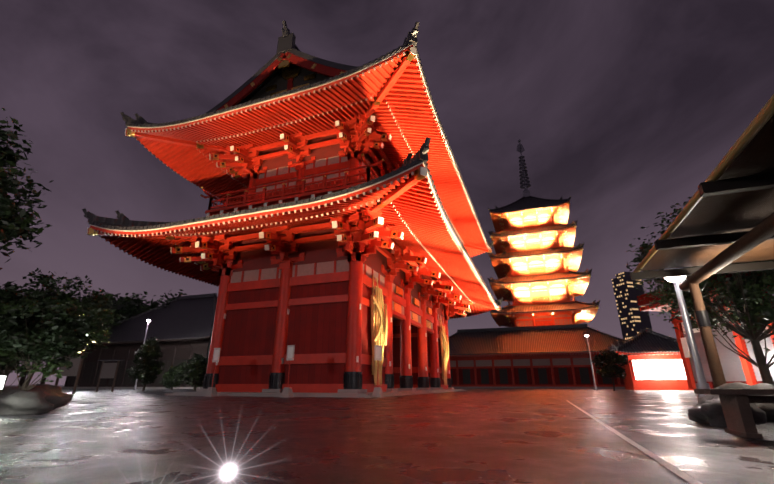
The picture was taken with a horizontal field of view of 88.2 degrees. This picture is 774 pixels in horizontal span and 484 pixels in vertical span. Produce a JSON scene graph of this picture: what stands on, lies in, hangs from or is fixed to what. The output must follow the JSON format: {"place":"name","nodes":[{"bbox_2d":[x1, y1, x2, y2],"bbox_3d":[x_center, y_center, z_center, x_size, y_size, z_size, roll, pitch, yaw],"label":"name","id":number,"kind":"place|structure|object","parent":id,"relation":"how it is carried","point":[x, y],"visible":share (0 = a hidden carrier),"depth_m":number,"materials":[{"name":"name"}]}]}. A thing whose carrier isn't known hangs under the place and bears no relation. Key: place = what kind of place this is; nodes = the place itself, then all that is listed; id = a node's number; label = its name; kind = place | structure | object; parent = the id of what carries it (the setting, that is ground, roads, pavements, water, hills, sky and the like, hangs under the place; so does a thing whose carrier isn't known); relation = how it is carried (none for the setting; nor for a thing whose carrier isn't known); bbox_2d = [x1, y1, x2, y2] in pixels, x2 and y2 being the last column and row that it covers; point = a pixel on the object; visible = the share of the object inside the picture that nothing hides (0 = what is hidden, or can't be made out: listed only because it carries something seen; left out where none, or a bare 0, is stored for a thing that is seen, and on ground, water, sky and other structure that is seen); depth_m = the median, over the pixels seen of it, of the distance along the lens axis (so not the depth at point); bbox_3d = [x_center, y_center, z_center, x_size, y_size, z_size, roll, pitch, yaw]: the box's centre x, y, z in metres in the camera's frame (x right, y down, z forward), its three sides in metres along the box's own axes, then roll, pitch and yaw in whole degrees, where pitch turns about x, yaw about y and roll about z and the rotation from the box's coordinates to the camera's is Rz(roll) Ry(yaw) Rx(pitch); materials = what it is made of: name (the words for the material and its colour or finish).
{"place":"outdoors","nodes":[
{"label":"outdoors","id":0,"kind":"place"},
{"bbox_2d":[0,385,773,483],"bbox_3d":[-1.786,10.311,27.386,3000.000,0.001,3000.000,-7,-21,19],"label":"ground","id":1,"kind":"structure","parent":0,"point":[468,436],"depth_m":3.54,"materials":[{"name":"grey stone"}]},
{"bbox_2d":[0,376,5,388],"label":"lit sign","id":2,"kind":"object","parent":1,"relation":"on","point":[2,379],"visible":1,"depth_m":6.26,"materials":[{"name":"white plastic"}]},
{"bbox_2d":[0,108,53,269],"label":"tree","id":3,"kind":"object","parent":1,"relation":"on","point":[14,224],"visible":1,"depth_m":7.96,"materials":[{"name":"green plant"}]},
{"bbox_2d":[0,284,55,394],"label":"tree","id":4,"kind":"object","parent":1,"relation":"on","point":[7,366],"visible":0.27,"depth_m":7.37,"materials":[{"name":"green plant"}]},
{"bbox_2d":[0,282,56,364],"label":"tree","id":5,"kind":"object","parent":1,"relation":"on","point":[7,284],"depth_m":60.18,"materials":[{"name":"green plant"}]},
{"bbox_2d":[0,384,72,414],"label":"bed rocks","id":6,"kind":"object","parent":1,"relation":"on","point":[40,398],"visible":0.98,"depth_m":6.90,"materials":[{"name":"grey stone"}]},
{"bbox_2d":[18,285,69,386],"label":"tree","id":7,"kind":"object","parent":1,"relation":"on","point":[22,380],"depth_m":69.19,"materials":[{"name":"green plant"}]},
{"bbox_2d":[40,288,77,383],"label":"tree","id":8,"kind":"object","parent":1,"relation":"on","point":[42,381],"depth_m":79.68,"materials":[{"name":"green plant"}]},
{"bbox_2d":[0,268,120,390],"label":"tree","id":9,"kind":"object","parent":1,"relation":"on","point":[58,342],"visible":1,"depth_m":7.25,"materials":[{"name":"green plant"}]},
{"bbox_2d":[55,351,90,393],"bbox_3d":[-17.988,7.378,22.600,2.104,2.290,0.613,-7,-21,19],"label":"notice board","id":10,"kind":"object","parent":1,"relation":"on","point":[75,369],"visible":0.44,"depth_m":22.56,"materials":[{"name":"grey wood"}]},
{"bbox_2d":[42,292,140,349],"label":"tree","id":11,"kind":"object","parent":1,"relation":"on","point":[117,306],"visible":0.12,"depth_m":65.32,"materials":[{"name":"green plant"}]},
{"bbox_2d":[95,359,124,391],"bbox_3d":[-20.892,9.994,29.893,2.104,2.290,0.613,-7,-21,19],"label":"notice board","id":12,"kind":"object","parent":1,"relation":"on","point":[108,370],"visible":1,"depth_m":29.95,"materials":[{"name":"grey wood"}]},
{"bbox_2d":[80,292,146,310],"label":"tree","id":13,"kind":"object","parent":1,"relation":"on","point":[120,297],"depth_m":77.91,"materials":[{"name":"green plant"}]},
{"bbox_2d":[61,293,217,388],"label":"hall","id":14,"kind":"structure","parent":1,"relation":"on","point":[180,328],"depth_m":57.87,"materials":[{"name":"tile"}]},
{"bbox_2d":[134,319,150,389],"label":"street lamp","id":15,"kind":"object","parent":1,"relation":"on","point":[148,320],"visible":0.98,"depth_m":43.52,"materials":[{"name":"metal"}]},
{"bbox_2d":[125,336,164,390],"bbox_3d":[-19.758,10.019,33.054,2.556,4.391,2.451,1,-20,-2],"label":"cone tree","id":16,"kind":"object","parent":1,"relation":"on","point":[147,370],"visible":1,"depth_m":32.65,"materials":[{"name":"green plant"}]},
{"bbox_2d":[113,289,183,320],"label":"tree","id":17,"kind":"object","parent":1,"relation":"on","point":[130,301],"visible":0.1,"depth_m":70.11,"materials":[{"name":"green plant"}]},
{"bbox_2d":[159,366,183,389],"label":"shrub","id":18,"kind":"object","parent":1,"relation":"on","point":[168,381],"visible":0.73,"depth_m":41.62,"materials":[{"name":"green plant"}]},
{"bbox_2d":[174,353,207,390],"bbox_3d":[-18.163,12.305,37.968,3.495,3.428,4.074,-7,-21,19],"label":"bush","id":19,"kind":"object","parent":1,"relation":"on","point":[194,369],"visible":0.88,"depth_m":37.23,"materials":[{"name":"green plant"}]},
{"bbox_2d":[204,348,220,396],"bbox_3d":[-7.722,5.798,17.854,0.400,2.060,0.400,-7,-21,19],"label":"notice post","id":20,"kind":"object","parent":1,"relation":"on","point":[211,391],"visible":0.98,"depth_m":17.72,"materials":[{"name":"stone"}]},
{"bbox_2d":[280,345,294,397],"bbox_3d":[-4.062,5.344,16.587,0.400,2.060,0.400,-7,-21,19],"label":"notice post","id":21,"kind":"object","parent":1,"relation":"on","point":[287,391],"visible":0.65,"depth_m":16.58,"materials":[{"name":"stone"}]},
{"bbox_2d":[82,20,502,397],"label":"temple gate","id":22,"kind":"structure","parent":1,"relation":"on","point":[336,236],"depth_m":20.80,"materials":[{"name":"paint"}]},
{"bbox_2d":[372,345,383,396],"bbox_3d":[-0.375,5.354,16.615,0.400,2.060,0.400,-7,-21,19],"label":"notice post","id":23,"kind":"object","parent":1,"relation":"on","point":[377,391],"visible":0.98,"depth_m":16.72,"materials":[{"name":"stone"}]},
{"bbox_2d":[449,324,626,388],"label":"temple building","id":24,"kind":"structure","parent":1,"relation":"on","point":[546,357],"depth_m":63.28,"materials":[{"name":"paint"}]},
{"bbox_2d":[487,139,599,326],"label":"pagoda","id":25,"kind":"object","parent":1,"relation":"on","point":[535,262],"visible":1,"depth_m":76.51,"materials":[{"name":"red paint"}]},
{"bbox_2d":[585,334,596,389],"bbox_3d":[20.224,11.840,39.606,0.429,5.372,0.440,-7,-21,19],"label":"street lamp","id":26,"kind":"object","parent":1,"relation":"on","point":[595,387],"visible":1,"depth_m":39.44,"materials":[{"name":"metal"}]},
{"bbox_2d":[591,349,630,390],"bbox_3d":[18.849,10.740,33.639,2.730,3.428,2.910,13,-24,-33],"label":"tree","id":27,"kind":"object","parent":1,"relation":"on","point":[611,359],"visible":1,"depth_m":33.35,"materials":[{"name":"green plant"}]},
{"bbox_2d":[566,400,701,483],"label":"ground line","id":28,"kind":"object","parent":1,"relation":"on","point":[682,474],"visible":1,"depth_m":2.75,"materials":[{"name":"paint"}]},
{"bbox_2d":[601,328,693,389],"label":"small building","id":29,"kind":"structure","parent":1,"relation":"on","point":[655,359],"depth_m":40.57,"materials":[{"name":"paint"}]},
{"bbox_2d":[664,267,709,397],"bbox_3d":[5.608,1.740,7.393,0.429,2.636,0.440,-7,-21,19],"label":"street lamp","id":30,"kind":"object","parent":1,"relation":"on","point":[701,383],"visible":0.62,"depth_m":7.34,"materials":[{"name":"metal"}]},
{"bbox_2d":[626,196,773,383],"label":"tree","id":31,"kind":"object","parent":1,"relation":"on","point":[750,306],"visible":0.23,"depth_m":13.90,"materials":[{"name":"green plant"}]},
{"bbox_2d":[630,94,773,387],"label":"shelter","id":32,"kind":"object","parent":1,"relation":"on","point":[722,221],"visible":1,"depth_m":5.03,"materials":[{"name":"brown wood"}]},
{"bbox_2d":[637,271,773,388],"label":"building","id":33,"kind":"structure","parent":1,"relation":"on","point":[736,367],"depth_m":16.83,"materials":[{"name":"paint"}]},
{"bbox_2d":[688,382,773,426],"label":"rock","id":34,"kind":"object","parent":1,"relation":"on","point":[707,409],"visible":0.52,"depth_m":5.09,"materials":[{"name":"grey stone"}]},
{"bbox_2d":[694,389,773,438],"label":"wood bench","id":35,"kind":"object","parent":1,"relation":"on","point":[738,415],"visible":1,"depth_m":3.86,"materials":[{"name":"brown wood"}]},
{"bbox_2d":[0,0,773,384],"label":"sky","id":36,"kind":"structure","parent":0,"point":[621,109],"materials":[{"name":"purple"}]},
{"bbox_2d":[612,272,652,339],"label":"hotel tower","id":37,"kind":"structure","parent":0,"point":[633,319],"depth_m":354.65,"materials":[{"name":"grey"}]}
]}

